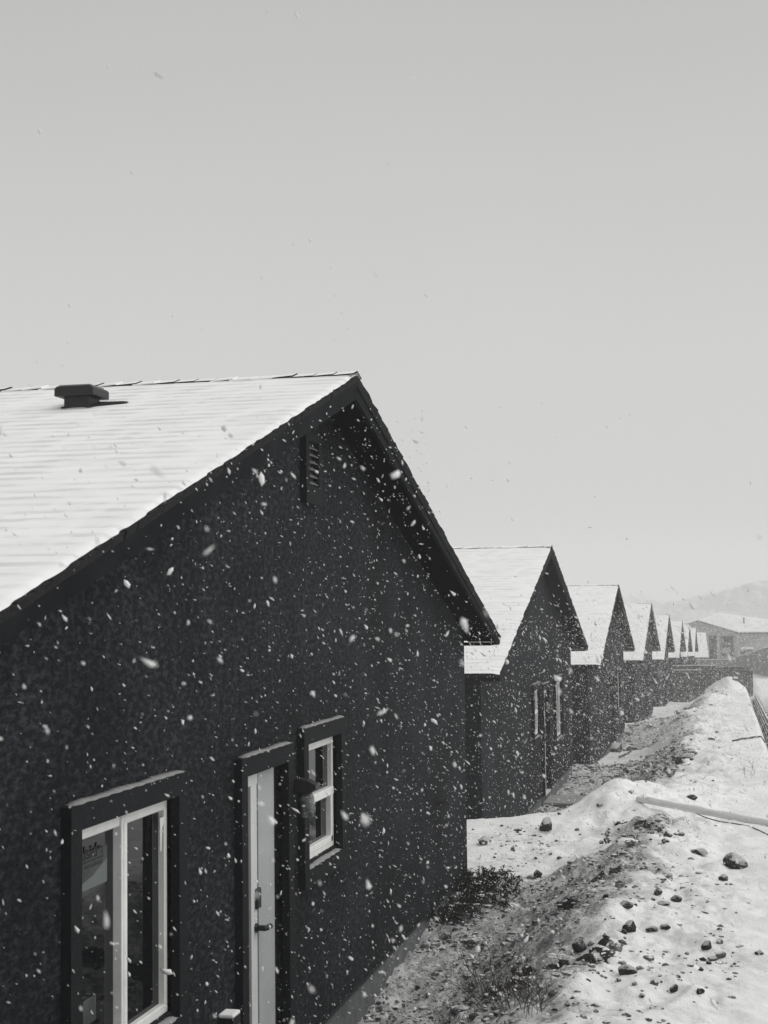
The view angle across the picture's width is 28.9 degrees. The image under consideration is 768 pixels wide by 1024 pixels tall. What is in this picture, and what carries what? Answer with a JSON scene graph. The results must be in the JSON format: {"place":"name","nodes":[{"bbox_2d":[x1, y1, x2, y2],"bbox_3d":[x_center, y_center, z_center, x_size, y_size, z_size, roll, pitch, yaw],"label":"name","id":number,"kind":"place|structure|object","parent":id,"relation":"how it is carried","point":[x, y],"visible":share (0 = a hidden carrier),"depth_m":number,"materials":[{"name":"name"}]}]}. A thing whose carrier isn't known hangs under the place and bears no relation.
{"place":"outdoors","nodes":[
{"label":"outdoors","id":0,"kind":"place"},
{"bbox_2d":[0,9,767,1023],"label":"falling snow","id":1,"kind":"structure","parent":0,"point":[312,693],"depth_m":9.21,"materials":[{"name":"white snow"}]},
{"bbox_2d":[0,0,767,602],"label":"sky","id":2,"kind":"structure","parent":0,"point":[558,173],"materials":[{"name":"grey"}]},
{"bbox_2d":[359,621,767,1023],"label":"ground","id":3,"kind":"structure","parent":0,"point":[748,988],"depth_m":14.71,"materials":[{"name":"white snow"}]},
{"bbox_2d":[0,371,500,1023],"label":"house","id":4,"kind":"structure","parent":3,"relation":"on","point":[72,879],"depth_m":9.72,"materials":[{"name":"paint"}]},
{"bbox_2d":[61,770,188,1023],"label":"window","id":5,"kind":"structure","parent":4,"relation":"in","point":[85,875],"depth_m":8.00,"materials":[{"name":"paint"}]},
{"bbox_2d":[234,741,295,1023],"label":"door","id":6,"kind":"structure","parent":4,"relation":"in","point":[261,940],"depth_m":10.32,"materials":[{"name":"paint"}]},
{"bbox_2d":[297,715,346,889],"bbox_3d":[-0.511,2.248,11.736,0.139,1.210,1.238,-1,-4,13],"label":"window","id":7,"kind":"structure","parent":4,"relation":"in","point":[319,829],"depth_m":11.89,"materials":[{"name":"paint"}]},
{"bbox_2d":[433,1001,467,1023],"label":"dry weed","id":8,"kind":"object","parent":3,"relation":"on","point":[448,1016],"visible":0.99,"depth_m":11.77,"materials":[{"name":"plant"}]},
{"bbox_2d":[425,892,481,925],"bbox_3d":[0.626,4.236,15.909,0.760,0.312,0.816,2,-4,-36],"label":"weed clump","id":9,"kind":"object","parent":3,"relation":"on","point":[452,914],"visible":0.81,"depth_m":15.78,"materials":[{"name":"black plant"}]},
{"bbox_2d":[449,912,470,924],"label":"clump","id":10,"kind":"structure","parent":3,"relation":"on","point":[467,917],"depth_m":15.80,"materials":[{"name":"grey plant"}]},
{"bbox_2d":[450,864,516,892],"bbox_3d":[1.060,4.268,17.380,0.942,0.265,1.177,-1,-4,13],"label":"weed clump","id":11,"kind":"object","parent":3,"relation":"on","point":[505,878],"visible":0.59,"depth_m":17.33,"materials":[{"name":"black plant"}]},
{"bbox_2d":[478,836,491,844],"bbox_3d":[1.325,4.325,19.568,0.179,0.126,0.170,-1,-4,-3],"label":"rock","id":12,"kind":"object","parent":3,"relation":"on","point":[482,839],"visible":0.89,"depth_m":19.52,"materials":[{"name":"grey stone"}]},
{"bbox_2d":[456,869,524,907],"bbox_3d":[1.236,4.224,16.697,0.866,0.301,0.940,-4,-5,42],"label":"weed clump","id":13,"kind":"object","parent":3,"relation":"on","point":[500,891],"visible":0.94,"depth_m":16.58,"materials":[{"name":"black plant"}]},
{"bbox_2d":[439,932,569,1009],"bbox_3d":[0.769,2.945,9.639,0.848,0.477,0.799,-1,-4,13],"label":"dry weed","id":14,"kind":"object","parent":3,"relation":"on","point":[494,981],"visible":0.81,"depth_m":9.66,"materials":[{"name":"grey plant"}]},
{"bbox_2d":[467,960,567,1017],"bbox_3d":[0.860,2.820,8.887,0.584,0.320,0.528,2,-4,-35],"label":"dry weed","id":15,"kind":"object","parent":3,"relation":"on","point":[538,993],"visible":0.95,"depth_m":8.91,"materials":[{"name":"grey plant"}]},
{"bbox_2d":[452,545,587,819],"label":"house","id":16,"kind":"structure","parent":3,"relation":"on","point":[491,572],"depth_m":28.12,"materials":[{"name":"paint"}]},
{"bbox_2d":[531,681,542,745],"bbox_3d":[3.011,4.000,29.658,0.139,1.210,1.238,-1,-4,13],"label":"window","id":17,"kind":"structure","parent":16,"relation":"in","point":[534,710],"depth_m":29.80,"materials":[{"name":"paint"}]},
{"bbox_2d":[542,681,551,796],"bbox_3d":[3.335,4.707,31.068,0.208,2.306,1.188,-1,-4,13],"label":"door","id":18,"kind":"structure","parent":16,"relation":"in","point":[545,791],"depth_m":31.21,"materials":[{"name":"paint"}]},
{"bbox_2d":[553,674,564,746],"bbox_3d":[3.891,4.423,33.412,0.139,1.532,1.586,-1,-4,13],"label":"window","id":19,"kind":"structure","parent":16,"relation":"in","point":[557,697],"depth_m":33.84,"materials":[{"name":"paint"}]},
{"bbox_2d":[534,869,541,877],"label":"rock","id":20,"kind":"object","parent":3,"relation":"on","point":[537,874],"visible":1,"depth_m":17.68,"materials":[{"name":"grey stone"}]},
{"bbox_2d":[539,817,551,831],"bbox_3d":[2.187,4.248,20.153,0.175,0.238,0.211,-1,-4,3],"label":"rock","id":21,"kind":"object","parent":3,"relation":"on","point":[545,825],"visible":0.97,"depth_m":20.09,"materials":[{"name":"grey stone"}]},
{"bbox_2d":[440,820,662,996],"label":"clods","id":22,"kind":"object","parent":3,"relation":"on","point":[592,948],"visible":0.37,"depth_m":12.36,"materials":[{"name":"grey soil"}]},
{"bbox_2d":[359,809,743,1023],"bbox_3d":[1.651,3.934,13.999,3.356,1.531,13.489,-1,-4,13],"label":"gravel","id":23,"kind":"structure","parent":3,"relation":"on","point":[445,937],"depth_m":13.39,"materials":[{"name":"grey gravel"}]},
{"bbox_2d":[571,938,586,952],"bbox_3d":[1.456,3.260,11.163,0.099,0.131,0.118,2,-4,-35],"label":"rock","id":24,"kind":"object","parent":3,"relation":"on","point":[578,945],"visible":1,"depth_m":11.13,"materials":[{"name":"grey stone"}]},
{"bbox_2d":[566,584,643,764],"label":"house","id":25,"kind":"structure","parent":3,"relation":"on","point":[608,598],"depth_m":44.28,"materials":[{"name":"paint"}]},
{"bbox_2d":[607,671,611,711],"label":"window","id":26,"kind":"structure","parent":25,"relation":"in","point":[608,709],"depth_m":46.45,"materials":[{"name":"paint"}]},
{"bbox_2d":[611,671,615,742],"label":"door","id":27,"kind":"structure","parent":25,"relation":"in","point":[613,672],"depth_m":48.38,"materials":[{"name":"paint"}]},
{"bbox_2d":[616,667,621,714],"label":"window","id":28,"kind":"structure","parent":25,"relation":"in","point":[618,690],"depth_m":50.94,"materials":[{"name":"paint"}]},
{"bbox_2d":[610,742,621,751],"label":"rock","id":29,"kind":"object","parent":3,"relation":"on","point":[613,747],"visible":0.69,"depth_m":46.78,"materials":[{"name":"grey stone"}]},
{"bbox_2d":[620,900,632,908],"bbox_3d":[1.991,3.220,12.195,0.108,0.075,0.090,1,-4,-29],"label":"stone","id":30,"kind":"object","parent":3,"relation":"on","point":[626,904],"visible":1,"depth_m":12.17,"materials":[{"name":"grey stone"}]},
{"bbox_2d":[618,964,636,974],"bbox_3d":[1.595,2.999,9.742,0.127,0.086,0.078,-1,-4,7],"label":"rock","id":31,"kind":"object","parent":3,"relation":"on","point":[625,969],"visible":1,"depth_m":9.71,"materials":[{"name":"grey stone"}]},
{"bbox_2d":[622,920,635,932],"bbox_3d":[1.915,3.226,11.575,0.132,0.108,0.103,2,-4,-35],"label":"rock","id":32,"kind":"object","parent":3,"relation":"on","point":[629,926],"visible":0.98,"depth_m":11.53,"materials":[{"name":"grey stone"}]},
{"bbox_2d":[622,744,636,750],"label":"rock","id":33,"kind":"object","parent":3,"relation":"on","point":[629,747],"visible":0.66,"depth_m":47.03,"materials":[{"name":"grey stone"}]},
{"bbox_2d":[623,603,660,722],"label":"house","id":34,"kind":"structure","parent":3,"relation":"on","point":[636,685],"depth_m":62.48,"materials":[{"name":"paint"}]},
{"bbox_2d":[643,665,646,693],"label":"window","id":35,"kind":"structure","parent":34,"relation":"in","point":[644,667],"depth_m":64.57,"materials":[{"name":"paint"}]},
{"bbox_2d":[646,665,648,718],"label":"door","id":36,"kind":"structure","parent":34,"relation":"in","point":[647,699],"depth_m":66.57,"materials":[{"name":"paint"}]},
{"bbox_2d":[648,662,651,696],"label":"window","id":37,"kind":"structure","parent":34,"relation":"in","point":[649,683],"depth_m":68.22,"materials":[{"name":"paint"}]},
{"bbox_2d":[645,926,657,931],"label":"rock","id":38,"kind":"object","parent":3,"relation":"on","point":[652,929],"visible":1,"depth_m":11.68,"materials":[{"name":"grey stone"}]},
{"bbox_2d":[654,887,662,895],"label":"rock","id":39,"kind":"object","parent":3,"relation":"on","point":[657,892],"visible":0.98,"depth_m":13.18,"materials":[{"name":"grey stone"}]},
{"bbox_2d":[652,614,674,706],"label":"house","id":40,"kind":"structure","parent":3,"relation":"on","point":[658,660],"depth_m":79.84,"materials":[{"name":"paint"}]},
{"bbox_2d":[663,664,664,685],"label":"window","id":41,"kind":"structure","parent":40,"relation":"in","point":[663,664],"depth_m":81.61,"materials":[{"name":"paint"}]},
{"bbox_2d":[664,664,666,705],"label":"door","id":42,"kind":"structure","parent":40,"relation":"in","point":[665,664],"depth_m":83.53,"materials":[{"name":"paint"}]},
{"bbox_2d":[666,661,667,688],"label":"window","id":43,"kind":"structure","parent":40,"relation":"in","point":[666,661],"depth_m":85.33,"materials":[{"name":"paint"}]},
{"bbox_2d":[657,900,670,905],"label":"rock","id":44,"kind":"object","parent":3,"relation":"on","point":[664,903],"visible":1,"depth_m":12.82,"materials":[{"name":"grey stone"}]},
{"bbox_2d":[660,924,670,929],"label":"rock","id":45,"kind":"object","parent":3,"relation":"on","point":[665,926],"visible":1,"depth_m":11.68,"materials":[{"name":"grey stone"}]},
{"bbox_2d":[669,984,677,992],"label":"rock","id":46,"kind":"object","parent":3,"relation":"on","point":[673,988],"visible":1,"depth_m":9.35,"materials":[{"name":"grey stone"}]},
{"bbox_2d":[670,895,681,901],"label":"rock","id":47,"kind":"object","parent":3,"relation":"on","point":[675,898],"visible":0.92,"depth_m":13.18,"materials":[{"name":"grey stone"}]},
{"bbox_2d":[668,620,685,700],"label":"house","id":48,"kind":"structure","parent":3,"relation":"on","point":[671,662],"depth_m":95.24,"materials":[{"name":"paint"}]},
{"bbox_2d":[674,757,681,764],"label":"rock","id":49,"kind":"object","parent":3,"relation":"on","point":[678,760],"visible":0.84,"depth_m":29.28,"materials":[{"name":"grey stone"}]},
{"bbox_2d":[681,624,692,667],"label":"house","id":50,"kind":"structure","parent":3,"relation":"on","point":[688,645],"depth_m":113.19,"materials":[{"name":"paint"}]},
{"bbox_2d":[673,669,702,701],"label":"wooden gate","id":51,"kind":"structure","parent":3,"relation":"on","point":[686,688],"depth_m":89.33,"materials":[{"name":"grey wood"}]},
{"bbox_2d":[686,794,697,799],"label":"rock","id":52,"kind":"object","parent":3,"relation":"on","point":[692,797],"visible":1,"depth_m":21.59,"materials":[{"name":"grey stone"}]},
{"bbox_2d":[688,628,698,664],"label":"house","id":53,"kind":"structure","parent":3,"relation":"on","point":[692,655],"depth_m":129.32,"materials":[{"name":"paint"}]},
{"bbox_2d":[672,665,716,697],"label":"wooden fence","id":54,"kind":"object","parent":3,"relation":"on","point":[691,667],"visible":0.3,"depth_m":91.10,"materials":[{"name":"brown wood"}]},
{"bbox_2d":[691,848,707,854],"bbox_3d":[3.496,3.786,16.588,0.140,0.076,0.214,1,-4,-28],"label":"rock","id":55,"kind":"object","parent":3,"relation":"on","point":[701,851],"visible":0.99,"depth_m":16.54,"materials":[{"name":"grey stone"}]},
{"bbox_2d":[696,988,704,994],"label":"rock","id":56,"kind":"object","parent":3,"relation":"on","point":[700,991],"visible":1,"depth_m":9.20,"materials":[{"name":"grey stone"}]},
{"bbox_2d":[694,632,708,664],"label":"house","id":57,"kind":"structure","parent":3,"relation":"on","point":[701,654],"depth_m":143.31,"materials":[{"name":"paint"}]},
{"bbox_2d":[636,796,767,825],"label":"pipe","id":58,"kind":"object","parent":3,"relation":"on","point":[697,809],"visible":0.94,"depth_m":19.82,"materials":[{"name":"metal"},{"name":"plastic"}]},
{"bbox_2d":[701,940,711,949],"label":"rock","id":59,"kind":"object","parent":3,"relation":"on","point":[705,945],"visible":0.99,"depth_m":11.05,"materials":[{"name":"grey stone"}]},
{"bbox_2d":[697,659,734,675],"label":"wooden fence","id":60,"kind":"object","parent":3,"relation":"on","point":[722,665],"visible":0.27,"depth_m":124.36,"materials":[{"name":"grey wood"}]},
{"bbox_2d":[718,874,727,880],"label":"rock","id":61,"kind":"object","parent":3,"relation":"on","point":[723,877],"visible":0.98,"depth_m":15.02,"materials":[{"name":"grey stone"}]},
{"bbox_2d":[686,613,767,658],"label":"house","id":62,"kind":"structure","parent":3,"relation":"on","point":[716,638],"depth_m":162.31,"materials":[{"name":"grey"}]},
{"bbox_2d":[709,635,716,658],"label":"door","id":63,"kind":"structure","parent":62,"relation":"in","point":[711,648],"depth_m":162.64,"materials":[{"name":"grey"}]},
{"bbox_2d":[722,636,733,655],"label":"window","id":64,"kind":"structure","parent":62,"relation":"in","point":[728,638],"depth_m":162.28,"materials":[{"name":"grey"}]},
{"bbox_2d":[745,639,767,649],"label":"garage door","id":65,"kind":"structure","parent":62,"relation":"in","point":[754,642],"depth_m":161.92,"materials":[{"name":"grey"}]},
{"bbox_2d":[701,667,752,696],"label":"wooden fence","id":66,"kind":"object","parent":3,"relation":"on","point":[746,680],"visible":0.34,"depth_m":89.42,"materials":[{"name":"grey wood"}]},
{"bbox_2d":[695,813,767,834],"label":"cable","id":67,"kind":"object","parent":3,"relation":"on","point":[731,823],"visible":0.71,"depth_m":19.11,"materials":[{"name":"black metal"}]},
{"bbox_2d":[723,852,747,868],"bbox_3d":[3.744,3.730,15.845,0.163,0.213,0.266,1,-4,-21],"label":"rock","id":68,"kind":"object","parent":3,"relation":"on","point":[729,862],"visible":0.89,"depth_m":15.80,"materials":[{"name":"grey stone"}]},
{"bbox_2d":[738,647,753,655],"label":"parked car","id":69,"kind":"object","parent":3,"relation":"on","point":[747,650],"visible":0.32,"depth_m":148.56,"materials":[{"name":"grey paint"}]},
{"bbox_2d":[728,646,767,682],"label":"wooden fence","id":70,"kind":"object","parent":3,"relation":"on","point":[756,662],"visible":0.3,"depth_m":117.82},
{"bbox_2d":[732,736,765,742],"bbox_3d":[9.300,5.844,37.891,0.044,0.292,2.506,-3,-4,32],"label":"rod","id":71,"kind":"object","parent":3,"relation":"on","point":[748,738],"visible":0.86,"depth_m":37.90,"materials":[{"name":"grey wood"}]},
{"bbox_2d":[754,950,763,954],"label":"rock","id":72,"kind":"object","parent":3,"relation":"on","point":[759,952],"visible":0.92,"depth_m":10.82,"materials":[{"name":"grey stone"}]},
{"bbox_2d":[754,693,767,741],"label":"board fence","id":73,"kind":"object","parent":3,"relation":"on","point":[764,725],"visible":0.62,"depth_m":64.63,"materials":[{"name":"grey wood"}]},
{"bbox_2d":[531,689,724,813],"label":"gravel","id":74,"kind":"structure","parent":0,"point":[634,771],"depth_m":36.17,"materials":[{"name":"grey gravel"}]},
{"bbox_2d":[622,580,767,620],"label":"hills","id":75,"kind":"structure","parent":0,"point":[738,598],"depth_m":501.57,"materials":[{"name":"white snow"}]},
{"bbox_2d":[736,753,754,777],"bbox_3d":[6.373,4.416,26.082,0.386,0.469,0.883,-3,-4,33],"label":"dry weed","id":76,"kind":"object","parent":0,"point":[746,766],"visible":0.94,"depth_m":26.04,"materials":[{"name":"grey plant"}]}
]}

